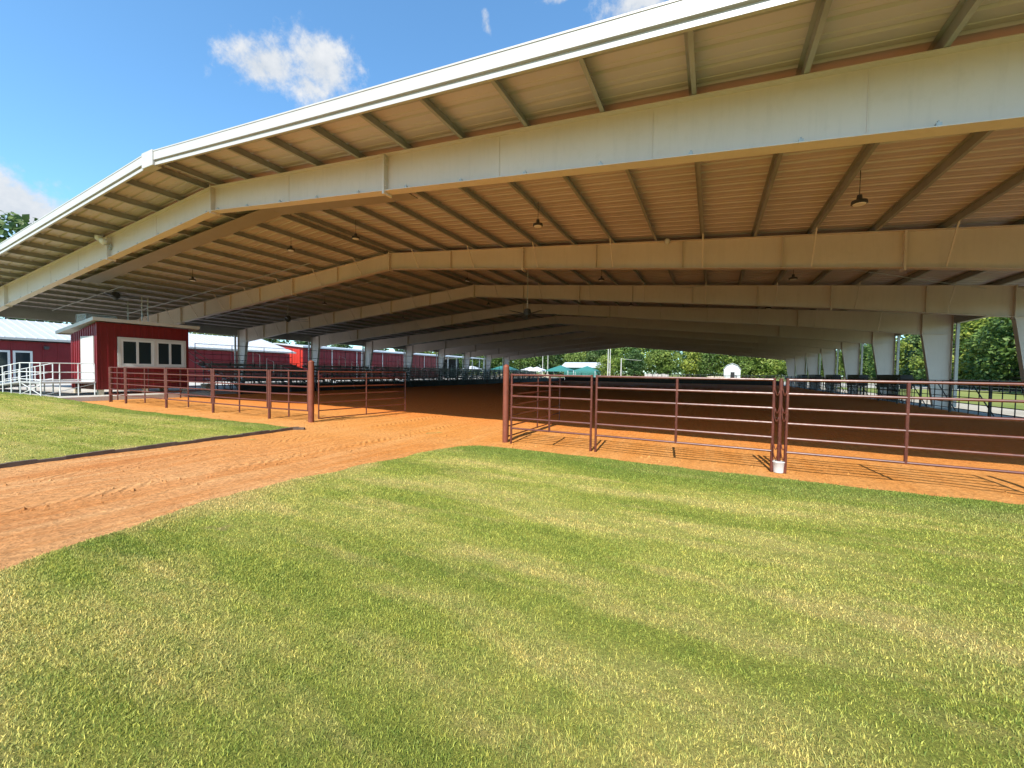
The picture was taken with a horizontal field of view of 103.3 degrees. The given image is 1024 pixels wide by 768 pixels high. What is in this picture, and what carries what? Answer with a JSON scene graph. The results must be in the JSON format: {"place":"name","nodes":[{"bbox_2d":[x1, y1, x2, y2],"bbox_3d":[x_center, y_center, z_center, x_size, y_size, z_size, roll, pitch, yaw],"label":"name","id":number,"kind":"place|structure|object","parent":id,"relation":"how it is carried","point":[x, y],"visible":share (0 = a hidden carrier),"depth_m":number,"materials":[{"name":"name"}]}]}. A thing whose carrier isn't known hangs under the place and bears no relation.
{"place":"outdoors","nodes":[
{"label":"outdoors","id":0,"kind":"place"},
{"bbox_2d":[0,391,49,398],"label":"lawn","id":1,"kind":"structure","parent":0,"point":[4,396],"depth_m":18.38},
{"bbox_2d":[0,397,127,417],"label":"lawn","id":2,"kind":"structure","parent":0,"point":[37,410],"depth_m":14.69,"materials":[{"name":"plant"}]},
{"bbox_2d":[0,383,210,400],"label":"concrete slab","id":3,"kind":"structure","parent":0,"point":[85,395],"depth_m":21.58,"materials":[{"name":"concrete"}]},
{"bbox_2d":[0,362,95,395],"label":"access ramp","id":4,"kind":"structure","parent":3,"relation":"on","point":[19,383],"depth_m":19.31,"materials":[{"name":"metal"}]},
{"bbox_2d":[55,317,199,394],"bbox_3d":[-21.097,-1.440,22.437,4.515,3.784,4.533,2,2,26],"label":"announcer booth","id":5,"kind":"object","parent":3,"relation":"on","point":[102,344],"visible":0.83,"depth_m":20.93,"materials":[{"name":"red metal"}]},
{"bbox_2d":[80,336,94,381],"bbox_3d":[-21.217,-1.256,20.236,1.505,2.262,0.045,2,2,26],"label":"door","id":6,"kind":"structure","parent":5,"relation":"in","point":[87,355],"depth_m":20.21,"materials":[{"name":"white paint"}]},
{"bbox_2d":[117,337,185,367],"bbox_3d":[-19.275,-1.641,21.780,0.070,1.549,2.958,2,2,26],"label":"window","id":7,"kind":"structure","parent":5,"relation":"in","point":[131,352],"depth_m":21.66,"materials":[{"name":"glass"}]},
{"bbox_2d":[0,410,287,463],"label":"lawn","id":8,"kind":"structure","parent":0,"point":[58,421],"depth_m":9.97,"materials":[{"name":"plant"}]},
{"bbox_2d":[0,319,295,383],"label":"red barn","id":9,"kind":"structure","parent":0,"point":[27,341],"depth_m":36.91,"materials":[{"name":"metal"}]},
{"bbox_2d":[0,350,9,382],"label":"glazed door","id":10,"kind":"structure","parent":9,"relation":"in","point":[4,354],"depth_m":33.58,"materials":[{"name":"white paint"}]},
{"bbox_2d":[13,351,32,381],"bbox_3d":[-41.613,-1.450,34.449,0.070,2.740,1.100,2,2,26],"label":"glazed door","id":11,"kind":"structure","parent":9,"relation":"in","point":[18,356],"depth_m":34.42,"materials":[{"name":"white paint"}]},
{"bbox_2d":[155,378,484,393],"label":"pavement","id":12,"kind":"structure","parent":0,"point":[216,391],"depth_m":34.44,"materials":[{"name":"concrete"}]},
{"bbox_2d":[195,343,330,391],"bbox_3d":[-18.407,-1.255,31.142,6.125,3.350,7.600,2,2,26],"label":"bleacher","id":13,"kind":"object","parent":12,"relation":"on","point":[273,366],"visible":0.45,"depth_m":30.62,"materials":[{"name":"metal"}]},
{"bbox_2d":[300,350,399,382],"bbox_3d":[-14.734,-1.432,38.583,6.125,3.350,7.600,2,2,26],"label":"bleacher","id":14,"kind":"object","parent":12,"relation":"on","point":[327,367],"visible":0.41,"depth_m":38.40,"materials":[{"name":"metal"}]},
{"bbox_2d":[273,343,483,377],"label":"red stable","id":15,"kind":"structure","parent":12,"relation":"on","point":[353,357],"depth_m":69.55,"materials":[{"name":"metal"}]},
{"bbox_2d":[370,354,446,381],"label":"bleacher","id":16,"kind":"object","parent":12,"relation":"on","point":[399,369],"visible":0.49,"depth_m":45.85,"materials":[{"name":"metal"}]},
{"bbox_2d":[419,357,481,379],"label":"bleacher","id":17,"kind":"object","parent":12,"relation":"on","point":[450,369],"visible":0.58,"depth_m":53.59,"materials":[{"name":"metal"}]},
{"bbox_2d":[456,359,502,379],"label":"bleacher","id":18,"kind":"object","parent":12,"relation":"on","point":[484,376],"visible":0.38,"depth_m":60.57,"materials":[{"name":"metal"}]},
{"bbox_2d":[487,361,530,378],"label":"bleacher","id":19,"kind":"object","parent":12,"relation":"on","point":[496,370],"visible":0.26,"depth_m":68.20,"materials":[{"name":"metal"}]},
{"bbox_2d":[0,0,904,376],"label":"sky","id":20,"kind":"structure","parent":0,"point":[88,88],"materials":[{"name":"blue"}]},
{"bbox_2d":[0,446,1023,767],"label":"lawn","id":21,"kind":"structure","parent":0,"point":[740,680],"depth_m":2.44,"materials":[{"name":"plant"}]},
{"bbox_2d":[0,381,1023,570],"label":"clay ground","id":22,"kind":"structure","parent":0,"point":[465,414],"depth_m":9.12,"materials":[{"name":"soil"}]},
{"bbox_2d":[108,367,111,401],"bbox_3d":[-18.254,0.047,18.381,0.084,1.640,0.084,2,2,26],"label":"fence post","id":23,"kind":"object","parent":22,"relation":"on","point":[110,399],"visible":0.66,"depth_m":18.34,"materials":[{"name":"metal"}]},
{"bbox_2d":[110,367,124,399],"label":"pipe fence","id":24,"kind":"object","parent":23,"relation":"attached to","point":[117,389],"visible":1,"depth_m":18.05,"materials":[{"name":"metal"}]},
{"bbox_2d":[124,367,126,403],"bbox_3d":[-16.900,0.087,17.714,0.084,1.640,0.084,2,2,26],"label":"fence post","id":25,"kind":"object","parent":22,"relation":"on","point":[125,384],"visible":0.66,"depth_m":17.68,"materials":[{"name":"metal"}]},
{"bbox_2d":[125,367,164,402],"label":"pipe fence","id":26,"kind":"object","parent":25,"relation":"attached to","point":[144,385],"visible":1,"depth_m":16.87,"materials":[{"name":"metal"}]},
{"bbox_2d":[111,367,180,401],"bbox_3d":[-17.891,-0.028,19.929,0.050,1.605,2.993,1,2,16],"label":"pipe fence","id":27,"kind":"object","parent":22,"relation":"on","point":[148,382],"visible":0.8,"depth_m":19.90,"materials":[{"name":"metal"}]},
{"bbox_2d":[0,427,304,467],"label":"lawn edging","id":28,"kind":"object","parent":22,"relation":"on","point":[66,457],"visible":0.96,"depth_m":7.92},
{"bbox_2d":[165,368,167,407],"bbox_3d":[-13.730,0.184,16.073,0.084,1.640,0.084,2,2,26],"label":"fence post","id":29,"kind":"object","parent":22,"relation":"on","point":[166,403],"visible":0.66,"depth_m":16.04,"materials":[{"name":"metal"}]},
{"bbox_2d":[166,368,211,406],"bbox_3d":[-12.254,0.136,15.321,3.221,1.485,0.048,2,2,27],"label":"pipe fence","id":30,"kind":"object","parent":29,"relation":"attached to","point":[187,381],"visible":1,"depth_m":15.30,"materials":[{"name":"metal"}]},
{"bbox_2d":[179,368,237,394],"bbox_3d":[-17.124,-0.112,23.006,0.050,1.605,3.169,1,2,20],"label":"pipe fence","id":31,"kind":"object","parent":22,"relation":"on","point":[210,379],"visible":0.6,"depth_m":23.22,"materials":[{"name":"metal"}]},
{"bbox_2d":[211,369,214,412],"bbox_3d":[-10.753,0.274,14.561,0.084,1.640,0.084,2,2,26],"label":"fence post","id":32,"kind":"object","parent":22,"relation":"on","point":[213,408],"visible":0.66,"depth_m":14.53,"materials":[{"name":"metal"}]},
{"bbox_2d":[213,368,267,411],"bbox_3d":[-9.315,0.225,13.834,3.130,1.485,0.048,2,2,27],"label":"pipe fence","id":33,"kind":"object","parent":32,"relation":"attached to","point":[239,384],"visible":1,"depth_m":13.80,"materials":[{"name":"metal"}]},
{"bbox_2d":[238,371,290,393],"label":"bleachers","id":34,"kind":"object","parent":22,"relation":"on","point":[259,388],"visible":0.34,"depth_m":26.10,"materials":[{"name":"metal"}]},
{"bbox_2d":[268,370,270,418],"bbox_3d":[-7.853,0.361,13.098,0.084,1.640,0.084,2,2,26],"label":"fence post","id":35,"kind":"object","parent":22,"relation":"on","point":[269,413],"visible":0.66,"depth_m":13.06,"materials":[{"name":"metal"}]},
{"bbox_2d":[270,369,307,416],"bbox_3d":[-7.027,0.292,12.745,1.703,1.485,0.049,2,2,23],"label":"pipe fence","id":36,"kind":"object","parent":35,"relation":"attached to","point":[288,393],"visible":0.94,"depth_m":12.73,"materials":[{"name":"metal"}]},
{"bbox_2d":[290,369,331,391],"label":"arena fence","id":37,"kind":"object","parent":22,"relation":"on","point":[298,389],"visible":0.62,"depth_m":29.23,"materials":[{"name":"metal"}]},
{"bbox_2d":[308,360,313,422],"bbox_3d":[-6.147,0.251,12.388,0.173,1.955,0.173,2,2,26],"label":"fence post","id":38,"kind":"object","parent":22,"relation":"on","point":[310,391],"visible":0.88,"depth_m":12.32,"materials":[{"name":"metal"}]},
{"bbox_2d":[318,371,405,418],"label":"swing gate","id":39,"kind":"structure","parent":38,"relation":"attached to","point":[366,385],"depth_m":13.69,"materials":[{"name":"metal"}]},
{"bbox_2d":[332,370,365,389],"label":"arena fence","id":40,"kind":"object","parent":22,"relation":"on","point":[348,387],"visible":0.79,"depth_m":32.39,"materials":[{"name":"metal"}]},
{"bbox_2d":[366,370,394,388],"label":"arena fence","id":41,"kind":"object","parent":22,"relation":"on","point":[379,383],"visible":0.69,"depth_m":35.49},
{"bbox_2d":[394,371,418,387],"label":"arena fence","id":42,"kind":"object","parent":22,"relation":"on","point":[409,383],"visible":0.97,"depth_m":38.87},
{"bbox_2d":[418,371,438,386],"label":"arena fence","id":43,"kind":"object","parent":22,"relation":"on","point":[429,383],"visible":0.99,"depth_m":41.75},
{"bbox_2d":[439,371,456,385],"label":"arena fence","id":44,"kind":"object","parent":22,"relation":"on","point":[448,382],"visible":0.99,"depth_m":44.69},
{"bbox_2d":[457,371,472,384],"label":"arena fence","id":45,"kind":"object","parent":22,"relation":"on","point":[465,382],"visible":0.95,"depth_m":47.83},
{"bbox_2d":[502,364,508,442],"bbox_3d":[-0.145,0.475,9.397,0.139,1.865,0.139,2,2,26],"label":"fence post","id":46,"kind":"object","parent":22,"relation":"on","point":[505,402],"visible":0.9,"depth_m":9.34,"materials":[{"name":"metal"}]},
{"bbox_2d":[508,374,560,436],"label":"swing gate","id":47,"kind":"structure","parent":46,"relation":"attached to","point":[538,391],"depth_m":11.10,"materials":[{"name":"metal"}]},
{"bbox_2d":[0,413,1015,526],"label":"clay clods","id":48,"kind":"object","parent":22,"relation":"on","point":[133,489],"visible":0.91,"depth_m":6.73,"materials":[{"name":"soil"}]},
{"bbox_2d":[510,373,592,450],"bbox_3d":[0.818,0.587,8.835,1.900,1.605,0.048,2,2,26],"label":"pipe fence","id":49,"kind":"object","parent":22,"relation":"on","point":[590,399],"visible":1,"depth_m":8.80,"materials":[{"name":"metal"}]},
{"bbox_2d":[652,374,671,382],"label":"arena fence","id":50,"kind":"object","parent":22,"relation":"on","point":[662,380],"visible":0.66,"depth_m":72.19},
{"bbox_2d":[594,375,775,471],"bbox_3d":[3.101,0.657,7.643,3.131,1.605,0.048,2,2,28],"label":"pipe fence","id":51,"kind":"object","parent":22,"relation":"on","point":[676,416],"visible":1,"depth_m":7.54,"materials":[{"name":"metal"}]},
{"bbox_2d":[692,375,713,383],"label":"arena fence","id":52,"kind":"object","parent":22,"relation":"on","point":[697,381],"visible":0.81,"depth_m":69.44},
{"bbox_2d":[714,375,735,384],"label":"arena fence","id":53,"kind":"object","parent":22,"relation":"on","point":[731,382],"visible":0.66,"depth_m":67.73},
{"bbox_2d":[736,375,758,384],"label":"arena fence","id":54,"kind":"object","parent":22,"relation":"on","point":[744,382],"visible":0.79,"depth_m":66.51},
{"bbox_2d":[772,460,784,472],"bbox_3d":[4.543,1.409,6.904,0.194,0.190,0.191,2,2,26],"label":"bucket footing","id":55,"kind":"object","parent":22,"relation":"on","point":[778,466],"visible":0.94,"depth_m":6.84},
{"bbox_2d":[777,378,783,460],"bbox_3d":[4.553,0.729,6.883,0.060,1.650,0.060,2,2,26],"label":"fence post","id":56,"kind":"object","parent":55,"relation":"in","point":[781,380],"visible":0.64,"depth_m":6.86,"materials":[{"name":"metal"}]},
{"bbox_2d":[773,389,780,458],"bbox_3d":[4.478,0.681,6.852,0.083,1.198,0.015,2,2,26],"label":"chain","id":57,"kind":"object","parent":56,"relation":"attached to","point":[778,423],"visible":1,"depth_m":6.84,"materials":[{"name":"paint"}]},
{"bbox_2d":[780,389,787,459],"bbox_3d":[4.572,0.684,6.806,0.073,1.198,0.015,2,2,26],"label":"chain","id":58,"kind":"object","parent":56,"relation":"attached to","point":[781,448],"visible":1,"depth_m":6.79,"materials":[{"name":"paint"}]},
{"bbox_2d":[825,375,840,391],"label":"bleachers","id":59,"kind":"object","parent":22,"relation":"on","point":[826,383],"visible":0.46,"depth_m":40.42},
{"bbox_2d":[847,375,867,394],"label":"bleachers","id":60,"kind":"object","parent":22,"relation":"on","point":[856,390],"visible":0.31,"depth_m":33.25,"materials":[{"name":"metal"}]},
{"bbox_2d":[879,378,903,403],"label":"arena fence","id":61,"kind":"object","parent":22,"relation":"on","point":[892,390],"visible":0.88,"depth_m":25.79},
{"bbox_2d":[876,375,912,402],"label":"bleachers","id":62,"kind":"object","parent":22,"relation":"on","point":[891,378],"visible":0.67,"depth_m":26.50,"materials":[{"name":"metal"}]},
{"bbox_2d":[783,378,1023,474],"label":"pipe fence","id":63,"kind":"object","parent":22,"relation":"on","point":[907,414],"visible":1,"depth_m":6.11,"materials":[{"name":"metal"}]},
{"bbox_2d":[897,379,925,406],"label":"arena fence","id":64,"kind":"object","parent":22,"relation":"on","point":[919,393],"visible":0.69,"depth_m":23.03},
{"bbox_2d":[920,379,955,411],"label":"arena fence","id":65,"kind":"object","parent":22,"relation":"on","point":[949,395],"visible":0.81,"depth_m":20.24,"materials":[{"name":"metal"}]},
{"bbox_2d":[950,380,993,416],"bbox_3d":[20.771,0.613,17.952,0.824,1.590,3.164,2,2,26],"label":"arena fence","id":66,"kind":"object","parent":22,"relation":"on","point":[989,403],"visible":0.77,"depth_m":17.59,"materials":[{"name":"metal"}]},
{"bbox_2d":[990,381,1023,417],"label":"arena fence","id":67,"kind":"object","parent":22,"relation":"on","point":[1014,408],"visible":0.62,"depth_m":15.61,"materials":[{"name":"metal"}]},
{"bbox_2d":[509,362,548,378],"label":"bleacher","id":68,"kind":"object","parent":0,"point":[524,370],"visible":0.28,"depth_m":75.80,"materials":[{"name":"metal"}]},
{"bbox_2d":[249,372,1023,439],"bbox_3d":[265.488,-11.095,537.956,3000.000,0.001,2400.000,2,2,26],"label":"ground","id":69,"kind":"structure","parent":0,"point":[963,393],"depth_m":38.81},
{"bbox_2d":[0,210,73,323],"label":"tree","id":70,"kind":"object","parent":69,"relation":"on","point":[23,221],"visible":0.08,"depth_m":48.53,"materials":[{"name":"green plant"}]},
{"bbox_2d":[479,356,503,372],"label":"tree","id":71,"kind":"object","parent":69,"relation":"on","point":[495,363],"visible":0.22,"depth_m":168.11,"materials":[{"name":"green plant"}]},
{"bbox_2d":[0,0,1023,421],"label":"arena pavilion","id":72,"kind":"structure","parent":69,"relation":"on","point":[730,148],"depth_m":11.52,"materials":[{"name":"beige paint"}]},
{"bbox_2d":[94,235,112,249],"bbox_3d":[-15.906,-5.521,15.766,0.620,0.500,0.412,2,2,26],"label":"flood light","id":73,"kind":"object","parent":72,"relation":"attached to","point":[100,239],"visible":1,"depth_m":15.66,"materials":[{"name":"white paint"}]},
{"bbox_2d":[83,292,148,300],"bbox_3d":[-23.632,-5.252,24.145,2.863,0.480,2.977,2,2,26],"label":"ceiling fan","id":74,"kind":"object","parent":72,"relation":"hanging from","point":[115,295],"visible":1,"depth_m":24.03,"materials":[{"name":"metal"}]},
{"bbox_2d":[498,270,556,317],"bbox_3d":[0.800,-4.668,20.799,2.863,2.529,2.977,2,2,26],"label":"ceiling fan","id":75,"kind":"object","parent":72,"relation":"hanging from","point":[526,313],"visible":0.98,"depth_m":20.76,"materials":[{"name":"metal"}]},
{"bbox_2d":[850,170,867,206],"bbox_3d":[7.568,-4.273,8.806,0.300,0.738,0.300,2,2,26],"label":"bay light","id":76,"kind":"object","parent":72,"relation":"hanging from","point":[860,200],"visible":1,"depth_m":8.77,"materials":[{"name":"metal"}]},
{"bbox_2d":[503,358,532,372],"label":"tree","id":77,"kind":"object","parent":69,"relation":"on","point":[518,361],"visible":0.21,"depth_m":170.64,"materials":[{"name":"green plant"}]},
{"bbox_2d":[521,356,550,373],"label":"tree","id":78,"kind":"object","parent":69,"relation":"on","point":[532,361],"visible":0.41,"depth_m":165.07,"materials":[{"name":"green plant"}]},
{"bbox_2d":[539,354,565,374],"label":"tree","id":79,"kind":"object","parent":69,"relation":"on","point":[554,359],"visible":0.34,"depth_m":175.32,"materials":[{"name":"green plant"}]},
{"bbox_2d":[565,352,584,361],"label":"tree","id":80,"kind":"object","parent":69,"relation":"on","point":[573,357],"visible":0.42,"depth_m":163.65,"materials":[{"name":"green plant"}]},
{"bbox_2d":[585,350,612,361],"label":"tree","id":81,"kind":"object","parent":69,"relation":"on","point":[595,354],"visible":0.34,"depth_m":177.33,"materials":[{"name":"green plant"}]},
{"bbox_2d":[599,348,625,371],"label":"tree","id":82,"kind":"object","parent":69,"relation":"on","point":[614,354],"visible":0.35,"depth_m":176.69,"materials":[{"name":"green plant"}]},
{"bbox_2d":[616,347,637,375],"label":"tree","id":83,"kind":"object","parent":69,"relation":"on","point":[627,350],"visible":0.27,"depth_m":199.57,"materials":[{"name":"green plant"}]},
{"bbox_2d":[623,348,647,375],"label":"tree","id":84,"kind":"object","parent":69,"relation":"on","point":[637,363],"visible":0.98,"depth_m":164.59,"materials":[{"name":"green plant"}]},
{"bbox_2d":[624,348,656,375],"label":"tree","id":85,"kind":"object","parent":69,"relation":"on","point":[644,351],"visible":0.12,"depth_m":202.69,"materials":[{"name":"green plant"}]},
{"bbox_2d":[645,349,670,373],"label":"tree","id":86,"kind":"object","parent":69,"relation":"on","point":[652,355],"visible":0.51,"depth_m":168.45,"materials":[{"name":"green plant"}]},
{"bbox_2d":[653,349,684,373],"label":"tree","id":87,"kind":"object","parent":69,"relation":"on","point":[668,357],"visible":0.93,"depth_m":163.54,"materials":[{"name":"green plant"}]},
{"bbox_2d":[676,352,712,376],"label":"tree","id":88,"kind":"object","parent":69,"relation":"on","point":[694,358],"visible":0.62,"depth_m":172.25,"materials":[{"name":"green plant"}]},
{"bbox_2d":[696,353,722,375],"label":"tree","id":89,"kind":"object","parent":69,"relation":"on","point":[708,359],"visible":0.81,"depth_m":166.38,"materials":[{"name":"green plant"}]},
{"bbox_2d":[713,355,753,376],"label":"tree","id":90,"kind":"object","parent":69,"relation":"on","point":[729,359],"visible":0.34,"depth_m":163.65,"materials":[{"name":"green plant"}]},
{"bbox_2d":[735,356,758,377],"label":"tree","id":91,"kind":"object","parent":69,"relation":"on","point":[746,372],"visible":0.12,"depth_m":177.76,"materials":[{"name":"green plant"}]},
{"bbox_2d":[749,357,786,377],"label":"tree","id":92,"kind":"object","parent":69,"relation":"on","point":[764,366],"visible":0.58,"depth_m":167.36,"materials":[{"name":"green plant"}]},
{"bbox_2d":[835,350,860,379],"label":"tree","id":93,"kind":"object","parent":69,"relation":"on","point":[840,362],"visible":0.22,"depth_m":171.07,"materials":[{"name":"green plant"}]},
{"bbox_2d":[843,344,874,379],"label":"tree","id":94,"kind":"object","parent":69,"relation":"on","point":[865,352],"visible":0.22,"depth_m":174.90,"materials":[{"name":"green plant"}]},
{"bbox_2d":[865,338,905,379],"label":"tree","id":95,"kind":"object","parent":69,"relation":"on","point":[872,363],"visible":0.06,"depth_m":110.23,"materials":[{"name":"green plant"}]},
{"bbox_2d":[971,317,1020,389],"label":"tree","id":96,"kind":"object","parent":69,"relation":"on","point":[1010,366],"visible":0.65,"depth_m":53.90,"materials":[{"name":"green plant"}]},
{"bbox_2d":[723,363,740,377],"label":"barn","id":97,"kind":"structure","parent":0,"point":[732,369],"depth_m":145.05,"materials":[{"name":"white paint"}]},
{"bbox_2d":[459,376,1020,390],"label":"gravel yard","id":98,"kind":"structure","parent":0,"point":[870,385],"depth_m":69.02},
{"bbox_2d":[545,365,572,374],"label":"canopy tent","id":99,"kind":"object","parent":98,"relation":"on","point":[560,368],"visible":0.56,"depth_m":123.01,"materials":[{"name":"teal fabric"}]},
{"bbox_2d":[562,362,607,377],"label":"white shed","id":100,"kind":"structure","parent":98,"relation":"on","point":[574,365],"depth_m":138.65,"materials":[{"name":"metal"}]},
{"bbox_2d":[573,366,600,374],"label":"canopy tent","id":101,"kind":"object","parent":98,"relation":"on","point":[587,369],"visible":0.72,"depth_m":117.45,"materials":[{"name":"teal fabric"}]},
{"bbox_2d":[595,355,616,375],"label":"tree","id":102,"kind":"object","parent":98,"relation":"on","point":[604,363],"visible":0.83,"depth_m":120.64,"materials":[{"name":"green plant"}]},
{"bbox_2d":[894,335,922,384],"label":"tree","id":103,"kind":"object","parent":98,"relation":"on","point":[907,347],"visible":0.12,"depth_m":94.29,"materials":[{"name":"green plant"}]},
{"bbox_2d":[899,334,926,384],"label":"tree","id":104,"kind":"object","parent":98,"relation":"on","point":[915,339],"visible":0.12,"depth_m":85.64,"materials":[{"name":"green plant"}]},
{"bbox_2d":[907,341,951,385],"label":"tree","id":105,"kind":"object","parent":98,"relation":"on","point":[917,362],"visible":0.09,"depth_m":80.88,"materials":[{"name":"green plant"}]},
{"bbox_2d":[910,324,973,387],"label":"tree","id":106,"kind":"object","parent":98,"relation":"on","point":[922,372],"visible":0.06,"depth_m":73.32,"materials":[{"name":"green plant"}]},
{"bbox_2d":[913,378,1022,393],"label":"field fence","id":107,"kind":"object","parent":98,"relation":"on","point":[1009,388],"visible":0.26,"depth_m":52.64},
{"bbox_2d":[951,317,1016,389],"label":"tree","id":108,"kind":"object","parent":98,"relation":"on","point":[971,328],"visible":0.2,"depth_m":64.03,"materials":[{"name":"green plant"}]},
{"bbox_2d":[958,317,1020,390],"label":"tree","id":109,"kind":"object","parent":98,"relation":"on","point":[978,373],"visible":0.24,"depth_m":58.89,"materials":[{"name":"green plant"}]},
{"bbox_2d":[792,386,1023,417],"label":"gravel walk","id":110,"kind":"structure","parent":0,"point":[1019,413],"depth_m":21.71,"materials":[{"name":"gravel"}]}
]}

